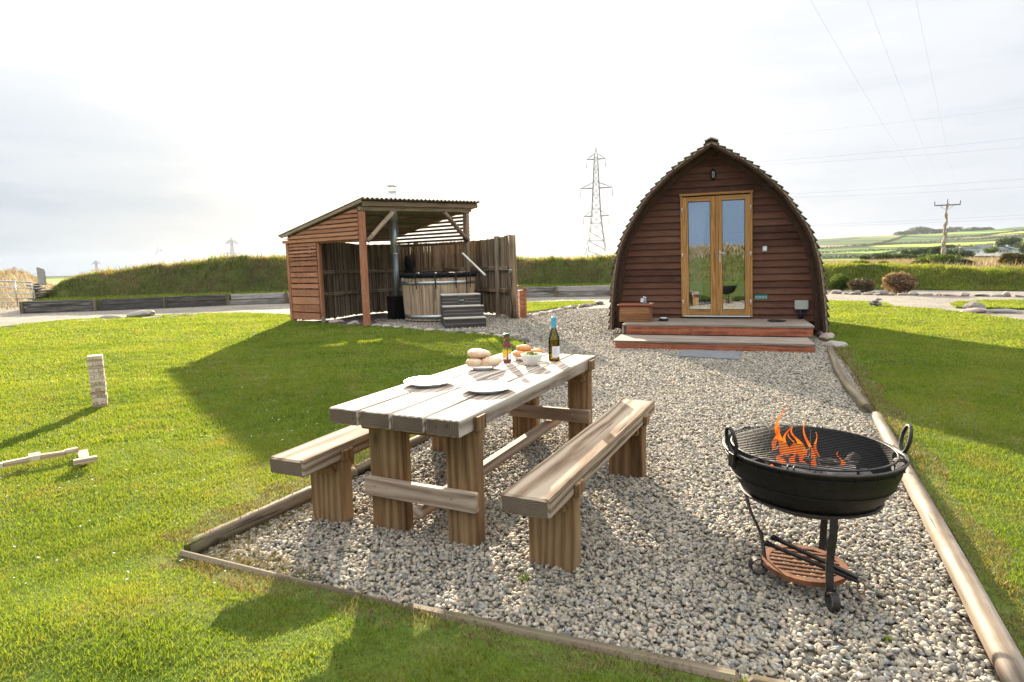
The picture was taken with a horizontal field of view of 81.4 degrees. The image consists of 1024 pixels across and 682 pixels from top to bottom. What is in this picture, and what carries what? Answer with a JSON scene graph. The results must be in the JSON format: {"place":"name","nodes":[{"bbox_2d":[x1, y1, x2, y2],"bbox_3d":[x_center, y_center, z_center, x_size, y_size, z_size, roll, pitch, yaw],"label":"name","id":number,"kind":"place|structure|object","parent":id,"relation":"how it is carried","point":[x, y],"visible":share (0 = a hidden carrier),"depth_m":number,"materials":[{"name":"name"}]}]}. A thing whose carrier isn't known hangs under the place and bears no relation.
{"place":"outdoors","nodes":[
{"label":"outdoors","id":0,"kind":"place"},
{"bbox_2d":[0,273,50,309],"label":"meadow","id":1,"kind":"structure","parent":0,"point":[32,281],"depth_m":42.05,"materials":[{"name":"plant"}]},
{"bbox_2d":[0,267,283,309],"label":"meadow grass","id":2,"kind":"structure","parent":1,"relation":"on","point":[27,276],"depth_m":42.83,"materials":[{"name":"plant"}]},
{"bbox_2d":[26,291,569,307],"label":"grass verge","id":3,"kind":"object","parent":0,"point":[99,302],"depth_m":26.02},
{"bbox_2d":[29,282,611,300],"bbox_3d":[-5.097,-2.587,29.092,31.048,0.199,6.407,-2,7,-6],"label":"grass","id":4,"kind":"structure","parent":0,"point":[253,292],"depth_m":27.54,"materials":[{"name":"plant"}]},
{"bbox_2d":[39,251,615,299],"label":"earth bank","id":5,"kind":"structure","parent":0,"point":[279,277],"depth_m":29.34,"materials":[{"name":"plant"}]},
{"bbox_2d":[36,267,46,284],"bbox_3d":[-21.610,-2.983,27.332,0.310,0.820,0.100,-1,7,0],"label":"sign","id":6,"kind":"object","parent":5,"relation":"on","point":[41,276],"visible":0.9,"depth_m":27.29,"materials":[{"name":"white"}]},
{"bbox_2d":[0,312,764,681],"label":"lawn","id":7,"kind":"structure","parent":0,"point":[378,657],"depth_m":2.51,"materials":[{"name":"plant"}]},
{"bbox_2d":[2,457,29,466],"bbox_3d":[-3.699,0.902,4.438,0.046,0.036,0.151,5,10,42],"label":"wooden block","id":8,"kind":"object","parent":7,"relation":"on","point":[13,462],"depth_m":4.42,"materials":[{"name":"brown wood"}]},
{"bbox_2d":[28,452,39,460],"bbox_3d":[-3.650,0.884,4.549,0.068,0.036,0.100,-7,9,-37],"label":"wooden block","id":9,"kind":"object","parent":7,"relation":"on","point":[34,456],"depth_m":4.52,"materials":[{"name":"brown wood"}]},
{"bbox_2d":[40,450,64,459],"bbox_3d":[-3.543,0.879,4.590,0.148,0.036,0.046,-6,8,-32],"label":"wooden block","id":10,"kind":"object","parent":7,"relation":"on","point":[52,455],"depth_m":4.57,"materials":[{"name":"brown wood"}]},
{"bbox_2d":[78,449,89,464],"bbox_3d":[-3.329,0.902,4.628,0.064,0.036,0.339,-7,9,-38],"label":"wooden block","id":11,"kind":"object","parent":7,"relation":"on","point":[83,453],"depth_m":4.63,"materials":[{"name":"brown wood"}]},
{"bbox_2d":[64,447,78,454],"bbox_3d":[-3.470,0.865,4.688,0.046,0.036,0.088,4,9,38],"label":"wooden block","id":12,"kind":"object","parent":11,"relation":"on","point":[72,450],"depth_m":4.67,"materials":[{"name":"brown wood"}]},
{"bbox_2d":[73,455,97,464],"bbox_3d":[-3.186,0.890,4.445,0.147,0.036,0.046,-7,9,-40],"label":"wooden block","id":13,"kind":"object","parent":7,"relation":"on","point":[83,460],"depth_m":4.43,"materials":[{"name":"brown wood"}]},
{"bbox_2d":[154,434,416,543],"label":"dead grass","id":14,"kind":"structure","parent":7,"relation":"on","point":[236,511],"depth_m":3.54,"materials":[{"name":"plant"}]},
{"bbox_2d":[178,550,400,605],"bbox_3d":[-1.063,1.104,2.733,1.325,0.070,0.040,2,8,23],"label":"edging timber","id":15,"kind":"object","parent":7,"relation":"on","point":[195,556],"visible":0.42,"depth_m":2.75,"materials":[{"name":"wood"}]},
{"bbox_2d":[404,603,739,681],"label":"edging timber","id":16,"kind":"object","parent":7,"relation":"on","point":[702,669],"visible":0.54,"depth_m":2.17,"materials":[{"name":"wood"}]},
{"bbox_2d":[747,674,789,681],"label":"edging timber","id":17,"kind":"object","parent":7,"relation":"on","point":[755,678],"visible":1,"depth_m":1.97,"materials":[{"name":"wood"}]},
{"bbox_2d":[0,289,1023,681],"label":"gravel","id":18,"kind":"structure","parent":0,"point":[16,317],"depth_m":3.84,"materials":[{"name":"gravel"}]},
{"bbox_2d":[0,280,33,306],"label":"field gate","id":19,"kind":"structure","parent":18,"relation":"on","point":[16,293],"depth_m":26.61,"materials":[{"name":"metal"}]},
{"bbox_2d":[24,305,92,312],"bbox_3d":[-18.785,-1.318,24.735,2.520,0.235,0.130,-4,8,-18],"label":"railway sleeper","id":20,"kind":"object","parent":18,"relation":"on","point":[58,309],"visible":1,"depth_m":24.67,"materials":[{"name":"wood"}]},
{"bbox_2d":[23,299,92,306],"bbox_3d":[-18.795,-1.570,24.702,2.511,0.235,0.130,-4,8,-18],"label":"railway sleeper","id":21,"kind":"object","parent":20,"relation":"on","point":[57,303],"visible":1,"depth_m":24.64,"materials":[{"name":"wood"}]},
{"bbox_2d":[97,303,162,310],"bbox_3d":[-16.376,-1.473,25.541,2.510,0.235,0.130,-4,8,-19],"label":"railway sleeper","id":22,"kind":"object","parent":18,"relation":"on","point":[129,306],"visible":1,"depth_m":25.47,"materials":[{"name":"wood"}]},
{"bbox_2d":[101,297,167,304],"bbox_3d":[-16.174,-1.736,25.610,2.504,0.235,0.130,-4,8,-21],"label":"railway sleeper","id":23,"kind":"object","parent":22,"relation":"on","point":[133,300],"visible":1,"depth_m":25.51,"materials":[{"name":"wood"}]},
{"bbox_2d":[127,310,154,316],"bbox_3d":[-13.166,-0.947,21.094,0.932,0.278,0.577,-7,9,-5],"label":"edging stone","id":24,"kind":"object","parent":18,"relation":"on","point":[143,313],"visible":0.73,"depth_m":20.91,"materials":[{"name":"stone"}]},
{"bbox_2d":[166,300,225,307],"bbox_3d":[-14.074,-1.649,26.559,2.494,0.235,0.130,-5,8,-28],"label":"railway sleeper","id":25,"kind":"object","parent":18,"relation":"on","point":[195,304],"visible":0.98,"depth_m":26.50,"materials":[{"name":"wood"}]},
{"bbox_2d":[168,294,230,301],"bbox_3d":[-13.936,-1.919,26.594,2.492,0.235,0.130,-5,8,-27],"label":"railway sleeper","id":26,"kind":"object","parent":25,"relation":"on","point":[194,298],"visible":1,"depth_m":26.50,"materials":[{"name":"wood"}]},
{"bbox_2d":[184,486,311,552],"bbox_3d":[-1.508,1.044,3.526,0.099,0.097,0.889,3,8,28],"label":"edging log","id":27,"kind":"object","parent":18,"relation":"on","point":[248,520],"visible":0.87,"depth_m":3.44,"materials":[{"name":"wood"}]},
{"bbox_2d":[229,298,285,304],"bbox_3d":[-11.742,-1.822,27.506,2.520,0.235,0.130,-3,7,-16],"label":"railway sleeper","id":28,"kind":"object","parent":18,"relation":"on","point":[251,301],"visible":0.96,"depth_m":27.42,"materials":[{"name":"wood"}]},
{"bbox_2d":[231,293,284,299],"bbox_3d":[-11.606,-2.083,27.508,2.519,0.235,0.130,-3,7,-16],"label":"railway sleeper","id":29,"kind":"object","parent":28,"relation":"on","point":[257,296],"visible":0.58,"depth_m":27.42,"materials":[{"name":"wood"}]},
{"bbox_2d":[301,313,402,324],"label":"shelter floor","id":30,"kind":"structure","parent":18,"relation":"on","point":[359,318],"depth_m":17.84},
{"bbox_2d":[387,185,404,319],"bbox_3d":[-3.429,-2.560,17.286,0.380,3.855,0.475,-6,9,-35],"label":"wood stove","id":31,"kind":"object","parent":30,"relation":"on","point":[395,306],"visible":0.96,"depth_m":17.24,"materials":[{"name":"black metal"}]},
{"bbox_2d":[278,197,480,325],"bbox_3d":[-3.867,-2.440,18.004,3.733,3.516,4.723,5,10,42],"label":"hot tub shelter","id":32,"kind":"object","parent":18,"relation":"on","point":[362,221],"visible":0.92,"depth_m":17.02,"materials":[{"name":"wood"}]},
{"bbox_2d":[352,435,431,474],"bbox_3d":[-0.938,0.884,4.758,0.086,0.082,1.013,2,8,24],"label":"edging log","id":33,"kind":"object","parent":18,"relation":"on","point":[363,467],"visible":0.39,"depth_m":4.89,"materials":[{"name":"wood"}]},
{"bbox_2d":[291,235,518,319],"bbox_3d":[-2.945,-1.989,18.811,6.792,2.402,3.726,0,7,9],"label":"palisade fence","id":34,"kind":"object","parent":18,"relation":"on","point":[493,259],"visible":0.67,"depth_m":18.63,"materials":[{"name":"wood"}]},
{"bbox_2d":[404,255,413,272],"bbox_3d":[-3.537,-2.505,20.328,0.380,0.830,0.174,-1,7,0],"label":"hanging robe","id":35,"kind":"object","parent":34,"relation":"hanging from","point":[408,262],"visible":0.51,"depth_m":20.27,"materials":[{"name":"black fabric"}]},
{"bbox_2d":[399,272,475,322],"bbox_3d":[-2.089,-1.284,17.042,2.175,1.366,2.182,-1,7,0],"label":"hot tub","id":36,"kind":"object","parent":18,"relation":"on","point":[422,291],"visible":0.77,"depth_m":16.14,"materials":[{"name":"wood"}]},
{"bbox_2d":[440,293,486,327],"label":"tub steps","id":37,"kind":"structure","parent":18,"relation":"on","point":[474,314],"depth_m":14.91,"materials":[{"name":"wood"}]},
{"bbox_2d":[462,253,485,304],"bbox_3d":[-0.965,-1.612,15.299,0.082,1.344,1.195,-6,8,-32],"label":"handrail","id":38,"kind":"object","parent":37,"relation":"on","point":[478,268],"visible":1,"depth_m":15.11,"materials":[{"name":"metal"}]},
{"bbox_2d":[517,285,527,317],"bbox_3d":[0.284,-1.153,17.243,0.286,0.951,0.660,-2,7,-6],"label":"log box","id":39,"kind":"object","parent":18,"relation":"on","point":[522,304],"visible":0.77,"depth_m":16.99,"materials":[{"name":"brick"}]},
{"bbox_2d":[526,292,554,296],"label":"railway sleeper","id":40,"kind":"object","parent":18,"relation":"on","point":[540,294],"visible":0.58,"depth_m":28.12,"materials":[{"name":"wood"}]},
{"bbox_2d":[517,286,555,291],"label":"railway sleeper","id":41,"kind":"object","parent":40,"relation":"on","point":[542,289],"visible":0.58,"depth_m":28.11,"materials":[{"name":"wood"}]},
{"bbox_2d":[557,291,609,296],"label":"railway sleeper","id":42,"kind":"object","parent":18,"relation":"on","point":[582,293],"visible":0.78,"depth_m":27.85,"materials":[{"name":"wood"}]},
{"bbox_2d":[557,285,609,290],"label":"railway sleeper","id":43,"kind":"object","parent":42,"relation":"on","point":[585,288],"visible":0.98,"depth_m":27.81,"materials":[{"name":"wood"}]},
{"bbox_2d":[202,307,999,681],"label":"gravel chippings","id":44,"kind":"object","parent":18,"relation":"on","point":[764,399],"visible":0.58,"depth_m":3.12,"materials":[{"name":"gravel"}]},
{"bbox_2d":[195,500,365,584],"bbox_3d":[-1.288,1.089,3.289,0.867,0.035,1.281,-3,7,-17],"label":"moss and dead grass","id":45,"kind":"object","parent":44,"relation":"on","point":[248,563],"visible":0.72,"depth_m":3.14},
{"bbox_2d":[270,425,445,524],"bbox_3d":[-0.801,0.764,4.166,0.267,0.504,2.033,2,8,24],"label":"bench","id":46,"kind":"object","parent":44,"relation":"on","point":[325,462],"visible":0.48,"depth_m":3.50,"materials":[{"name":"wood"}]},
{"bbox_2d":[329,352,595,549],"bbox_3d":[-0.136,0.620,4.185,0.868,0.756,2.271,2,8,25],"label":"dining table","id":47,"kind":"object","parent":44,"relation":"on","point":[455,416],"visible":0.91,"depth_m":3.35,"materials":[{"name":"wood"}]},
{"bbox_2d":[404,376,452,387],"bbox_3d":[-0.544,0.270,3.891,0.324,0.030,0.324,-1,7,0],"label":"plate","id":48,"kind":"object","parent":47,"relation":"on","point":[427,381],"visible":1,"depth_m":3.93,"materials":[{"name":"white"}]},
{"bbox_2d":[468,365,498,370],"bbox_3d":[-0.215,0.193,4.442,0.236,0.030,0.236,-1,7,0],"label":"plate","id":49,"kind":"object","parent":47,"relation":"on","point":[481,368],"visible":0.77,"depth_m":4.37,"materials":[{"name":"white"}]},
{"bbox_2d":[466,358,481,366],"bbox_3d":[-0.275,0.158,4.412,0.140,0.062,0.112,-1,7,0],"label":"bread roll","id":50,"kind":"object","parent":49,"relation":"on","point":[473,362],"visible":0.96,"depth_m":4.37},
{"bbox_2d":[468,349,490,357],"bbox_3d":[-0.243,0.094,4.438,0.174,0.062,0.123,-1,7,0],"label":"bread roll","id":51,"kind":"object","parent":50,"relation":"on","point":[479,353],"visible":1,"depth_m":4.39,"materials":[{"name":"food"}]},
{"bbox_2d":[481,357,499,366],"bbox_3d":[-0.159,0.155,4.398,0.147,0.069,0.112,-1,7,0],"label":"bread roll","id":52,"kind":"object","parent":49,"relation":"on","point":[490,362],"visible":1,"depth_m":4.36,"materials":[{"name":"food"}]},
{"bbox_2d":[461,381,512,393],"bbox_3d":[-0.153,0.290,3.659,0.324,0.030,0.324,-1,7,0],"label":"plate","id":53,"kind":"object","parent":47,"relation":"on","point":[486,387],"visible":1,"depth_m":3.70,"materials":[{"name":"white"}]},
{"bbox_2d":[502,333,511,362],"bbox_3d":[-0.040,0.056,4.684,0.071,0.233,0.070,-1,7,0],"label":"sauce bottle","id":54,"kind":"object","parent":47,"relation":"on","point":[506,352],"visible":1,"depth_m":4.66,"materials":[{"name":"yellow"}]},
{"bbox_2d":[512,355,521,360],"bbox_3d":[0.099,0.137,4.831,0.216,0.030,0.216,-1,7,0],"label":"plate","id":55,"kind":"object","parent":47,"relation":"on","point":[518,358],"visible":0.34,"depth_m":4.78,"materials":[{"name":"white"}]},
{"bbox_3d":[0.130,0.103,4.872,0.126,0.052,0.074,-1,7,0],"label":"bread roll","id":56,"kind":"object","parent":55,"relation":"on","visible":0},
{"bbox_2d":[516,345,531,351],"bbox_3d":[0.095,0.059,4.855,0.129,0.056,0.074,-1,7,0],"label":"bread roll","id":57,"kind":"object","parent":56,"relation":"on","point":[522,348],"visible":0.94,"depth_m":4.83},
{"bbox_2d":[521,352,541,365],"bbox_3d":[0.149,0.142,4.546,0.166,0.090,0.166,-1,7,0],"label":"salad bowl","id":58,"kind":"object","parent":47,"relation":"on","point":[530,360],"visible":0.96,"depth_m":4.49,"materials":[{"name":"white"}]},
{"bbox_2d":[548,317,559,360],"bbox_3d":[0.334,-0.017,4.733,0.088,0.351,0.090,-1,7,0],"label":"wine bottle","id":59,"kind":"object","parent":47,"relation":"on","point":[554,346],"visible":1,"depth_m":4.71,"materials":[{"name":"green glass"}]},
{"bbox_2d":[501,399,654,572],"bbox_3d":[0.515,0.812,3.554,0.267,0.504,2.033,2,8,26],"label":"bench","id":60,"kind":"object","parent":44,"relation":"on","point":[545,494],"visible":0.94,"depth_m":2.96,"materials":[{"name":"wood"}]},
{"bbox_2d":[676,350,739,359],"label":"slate slab","id":61,"kind":"structure","parent":44,"relation":"on","point":[721,355],"depth_m":9.40,"materials":[{"name":"stone"}]},
{"bbox_2d":[608,137,830,332],"bbox_3d":[4.559,-2.267,13.404,4.125,3.703,4.280,1,8,18],"label":"camping cabin","id":62,"kind":"object","parent":44,"relation":"on","point":[761,258],"visible":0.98,"depth_m":11.78,"materials":[{"name":"wood"}]},
{"bbox_2d":[688,202,706,308],"bbox_3d":[3.754,-1.691,12.106,0.400,2.351,0.106,1,8,18],"label":"curtain","id":63,"kind":"object","parent":62,"relation":"hanging from","point":[696,214],"visible":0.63,"depth_m":12.09,"materials":[{"name":"white fabric"}]},
{"bbox_2d":[681,196,718,314],"bbox_3d":[3.774,-1.693,11.935,0.756,2.347,0.090,1,8,18],"label":"door","id":64,"kind":"structure","parent":62,"relation":"in","point":[714,262],"depth_m":11.90,"materials":[{"name":"brown wood"}]},
{"bbox_2d":[718,194,750,314],"bbox_3d":[4.382,-1.679,11.716,0.669,2.347,0.117,1,8,18],"label":"door","id":65,"kind":"structure","parent":62,"relation":"in","point":[746,197],"depth_m":11.71,"materials":[{"name":"brown wood"}]},
{"bbox_2d":[739,483,884,611],"bbox_3d":[1.388,0.894,2.803,0.606,0.402,0.606,-5,8,-30],"label":"bowl stand","id":66,"kind":"object","parent":44,"relation":"on","point":[826,549],"visible":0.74,"depth_m":2.67,"materials":[{"name":"metal"}]},
{"bbox_2d":[764,539,864,594],"bbox_3d":[1.337,1.000,2.647,0.409,0.163,0.028,3,8,29],"label":"fire iron","id":67,"kind":"object","parent":66,"relation":"on","point":[767,543],"visible":1,"depth_m":2.64,"materials":[{"name":"metal"}]},
{"bbox_2d":[770,534,858,578],"bbox_3d":[1.356,0.966,2.683,0.366,0.106,0.028,5,9,39],"label":"fire iron","id":68,"kind":"object","parent":66,"relation":"on","point":[773,537],"visible":1,"depth_m":2.69,"materials":[{"name":"metal"}]},
{"bbox_2d":[722,424,912,519],"bbox_3d":[1.379,0.575,2.762,0.811,0.420,0.769,-1,7,0],"label":"fire bowl","id":69,"kind":"object","parent":66,"relation":"on","point":[819,493],"visible":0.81,"depth_m":2.50,"materials":[{"name":"black metal"}]},
{"bbox_2d":[755,446,781,465],"bbox_3d":[1.245,0.555,2.849,0.230,0.087,0.073,-8,10,-41],"label":"firewood log","id":70,"kind":"object","parent":69,"relation":"in","point":[762,461],"visible":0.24,"depth_m":2.80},
{"bbox_2d":[775,408,785,453],"bbox_3d":[1.286,0.428,2.838,0.062,0.239,0.029,4,9,36],"label":"flame","id":71,"kind":"object","parent":70,"relation":"on","point":[778,435],"visible":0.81,"depth_m":2.84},
{"bbox_2d":[731,425,907,471],"bbox_3d":[1.381,0.490,2.754,0.696,0.032,0.696,-1,7,0],"label":"cooking grill","id":72,"kind":"object","parent":69,"relation":"on","point":[889,447],"visible":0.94,"depth_m":2.70,"materials":[{"name":"metal"}]},
{"bbox_2d":[782,463,856,474],"bbox_3d":[1.350,0.583,2.622,0.298,0.108,0.087,2,8,24],"label":"firewood log","id":73,"kind":"object","parent":69,"relation":"in","point":[835,473],"visible":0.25,"depth_m":2.58,"materials":[{"name":"wood"}]},
{"bbox_2d":[782,454,859,474],"bbox_3d":[1.410,0.569,2.727,0.320,0.095,0.084,3,8,32],"label":"firewood log","id":74,"kind":"object","parent":69,"relation":"in","point":[858,473],"visible":0.18,"depth_m":2.69,"materials":[{"name":"wood"}]},
{"bbox_2d":[827,346,872,412],"bbox_3d":[4.309,0.386,7.804,0.162,0.112,4.433,2,8,24],"label":"edging log","id":75,"kind":"object","parent":44,"relation":"on","point":[862,403],"visible":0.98,"depth_m":6.69,"materials":[{"name":"wood"}]},
{"bbox_2d":[613,318,815,352],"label":"cabin steps","id":76,"kind":"structure","parent":18,"relation":"on","point":[737,329],"depth_m":10.50,"materials":[{"name":"wood"}]},
{"bbox_2d":[617,303,654,321],"bbox_3d":[2.460,-0.567,11.828,0.680,0.339,0.520,1,8,18],"label":"storage chest","id":77,"kind":"object","parent":76,"relation":"on","point":[635,312],"visible":1,"depth_m":11.63,"materials":[{"name":"brown wood"}]},
{"bbox_2d":[818,332,834,340],"bbox_3d":[5.822,-0.073,11.036,0.284,0.180,0.422,0,2,11],"label":"edging stone","id":78,"kind":"object","parent":18,"relation":"on","point":[824,336],"visible":0.76,"depth_m":10.91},
{"bbox_2d":[823,340,847,347],"bbox_3d":[5.486,0.071,10.044,0.324,0.140,0.527,0,7,7],"label":"edging stone","id":79,"kind":"object","parent":18,"relation":"on","point":[832,343],"visible":0.67,"depth_m":9.95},
{"bbox_2d":[828,273,849,289],"bbox_3d":[15.508,-2.798,28.192,0.957,0.875,0.854,-1,7,0],"label":"green shrub","id":80,"kind":"object","parent":18,"relation":"on","point":[839,281],"visible":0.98,"depth_m":28.02,"materials":[{"name":"green plant"}]},
{"bbox_2d":[847,278,875,291],"bbox_3d":[15.452,-2.485,26.341,1.089,0.700,0.785,-1,7,0],"label":"purple shrub","id":81,"kind":"object","parent":18,"relation":"on","point":[865,285],"visible":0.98,"depth_m":26.19,"materials":[{"name":"plant"}]},
{"bbox_2d":[880,270,918,293],"bbox_3d":[15.855,-2.386,24.347,1.332,1.008,1.303,3,8,32],"label":"pink shrub","id":82,"kind":"object","parent":18,"relation":"on","point":[899,282],"visible":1,"depth_m":24.11,"materials":[{"name":"plant"}]},
{"bbox_2d":[872,411,1023,681],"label":"edging log","id":83,"kind":"object","parent":18,"relation":"on","point":[1005,656],"visible":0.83,"depth_m":2.59,"materials":[{"name":"wood"}]},
{"bbox_2d":[962,302,985,308],"bbox_3d":[12.509,-0.887,16.093,0.644,0.353,0.322,-1,13,-6],"label":"edging stone","id":84,"kind":"object","parent":18,"relation":"on","point":[973,305],"visible":0.57,"depth_m":15.99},
{"bbox_2d":[961,308,987,312],"bbox_3d":[12.174,-0.786,15.695,0.618,0.182,0.353,-4,1,12],"label":"edging stone","id":85,"kind":"object","parent":18,"relation":"on","point":[978,310],"visible":0.72,"depth_m":15.55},
{"bbox_2d":[988,309,1023,313],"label":"edging stone","id":86,"kind":"object","parent":18,"relation":"on","point":[1005,311],"visible":0.9,"depth_m":15.38,"materials":[{"name":"stone"}]},
{"bbox_2d":[0,0,1023,276],"label":"sky","id":87,"kind":"structure","parent":0,"point":[195,126],"materials":[{"name":"white"}]},
{"bbox_2d":[36,227,1023,281],"bbox_3d":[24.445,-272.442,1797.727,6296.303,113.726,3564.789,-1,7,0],"label":"hills","id":88,"kind":"structure","parent":0,"point":[850,241],"depth_m":1369.49,"materials":[{"name":"plant"}]},
{"bbox_2d":[580,149,612,258],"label":"electricity pylon","id":89,"kind":"object","parent":88,"relation":"on","point":[594,208],"visible":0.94,"depth_m":230.24,"materials":[{"name":"silver metal"}]},
{"bbox_2d":[820,242,899,248],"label":"hedgerow","id":90,"kind":"object","parent":88,"relation":"on","point":[888,243],"visible":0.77,"depth_m":1188.49,"materials":[{"name":"green plant"}]},
{"bbox_2d":[821,253,898,258],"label":"hedgerow","id":91,"kind":"object","parent":88,"relation":"on","point":[844,256],"visible":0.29,"depth_m":428.49,"materials":[{"name":"green plant"}]},
{"bbox_2d":[819,246,933,253],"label":"hedgerow","id":92,"kind":"object","parent":88,"relation":"on","point":[865,250],"visible":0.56,"depth_m":772.91,"materials":[{"name":"green plant"}]},
{"bbox_2d":[900,248,922,254],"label":"hedge bush","id":93,"kind":"object","parent":88,"relation":"on","point":[913,251],"visible":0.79,"depth_m":256.96,"materials":[{"name":"green plant"}]},
{"bbox_2d":[927,245,950,254],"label":"tree","id":94,"kind":"object","parent":88,"relation":"on","point":[935,250],"visible":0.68,"depth_m":237.30,"materials":[{"name":"green plant"}]},
{"bbox_2d":[894,234,1023,244],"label":"hedgerow","id":95,"kind":"object","parent":88,"relation":"on","point":[957,239],"visible":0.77,"depth_m":1232.09,"materials":[{"name":"green plant"}]},
{"bbox_2d":[947,229,1023,237],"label":"hedgerow","id":96,"kind":"object","parent":88,"relation":"on","point":[984,234],"visible":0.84,"depth_m":1550.17,"materials":[{"name":"green plant"}]},
{"bbox_2d":[983,246,1000,252],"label":"hedge bush","id":97,"kind":"object","parent":88,"relation":"on","point":[993,249],"visible":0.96,"depth_m":296.69,"materials":[{"name":"green plant"}]},
{"bbox_2d":[994,236,1023,246],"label":"tree","id":98,"kind":"object","parent":88,"relation":"on","point":[1011,241],"visible":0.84,"depth_m":413.73,"materials":[{"name":"green plant"}]},
{"bbox_2d":[527,300,595,311],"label":"grass","id":99,"kind":"structure","parent":0,"point":[552,304],"depth_m":22.09,"materials":[{"name":"plant"}]},
{"bbox_2d":[818,299,1023,657],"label":"lawn","id":100,"kind":"structure","parent":0,"point":[994,599],"depth_m":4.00,"materials":[{"name":"plant"}]},
{"bbox_2d":[822,255,1023,288],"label":"meadow grass","id":101,"kind":"structure","parent":0,"point":[991,261],"depth_m":66.78,"materials":[{"name":"plant"}]},
{"bbox_2d":[822,262,1023,290],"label":"earth bank","id":102,"kind":"structure","parent":0,"point":[943,275],"depth_m":27.21,"materials":[{"name":"plant"}]},
{"bbox_2d":[950,299,1023,309],"bbox_3d":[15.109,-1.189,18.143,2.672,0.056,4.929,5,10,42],"label":"grass","id":103,"kind":"structure","parent":0,"point":[1003,303],"depth_m":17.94,"materials":[{"name":"plant"}]},
{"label":"meadow","id":104,"kind":"structure","parent":0,"visible":0},
{"bbox_2d":[872,253,889,260],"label":"hedge bush","id":105,"kind":"object","parent":104,"relation":"on","point":[882,256],"visible":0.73,"depth_m":133.58,"materials":[{"name":"green plant"}]},
{"bbox_2d":[914,253,961,264],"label":"hedge bush","id":106,"kind":"object","parent":104,"relation":"on","point":[937,258],"visible":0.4,"depth_m":60.79,"materials":[{"name":"green plant"}]},
{"bbox_2d":[934,199,960,254],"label":"utility pole","id":107,"kind":"object","parent":104,"relation":"on","point":[943,243],"visible":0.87,"depth_m":86.68,"materials":[{"name":"brown wood"}]},
{"bbox_2d":[943,258,974,265],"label":"hedge bush","id":108,"kind":"object","parent":104,"relation":"on","point":[958,261],"visible":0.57,"depth_m":56.96,"materials":[{"name":"green plant"}]},
{"bbox_2d":[998,252,1023,265],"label":"hedge bush","id":109,"kind":"object","parent":104,"relation":"on","point":[1010,257],"visible":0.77,"depth_m":54.25,"materials":[{"name":"green plant"}]},
{"label":"ground","id":110,"kind":"structure","parent":0,"visible":0},
{"bbox_2d":[956,250,974,256],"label":"tree","id":111,"kind":"object","parent":110,"relation":"on","point":[966,253],"visible":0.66,"depth_m":148.07,"materials":[{"name":"green plant"}]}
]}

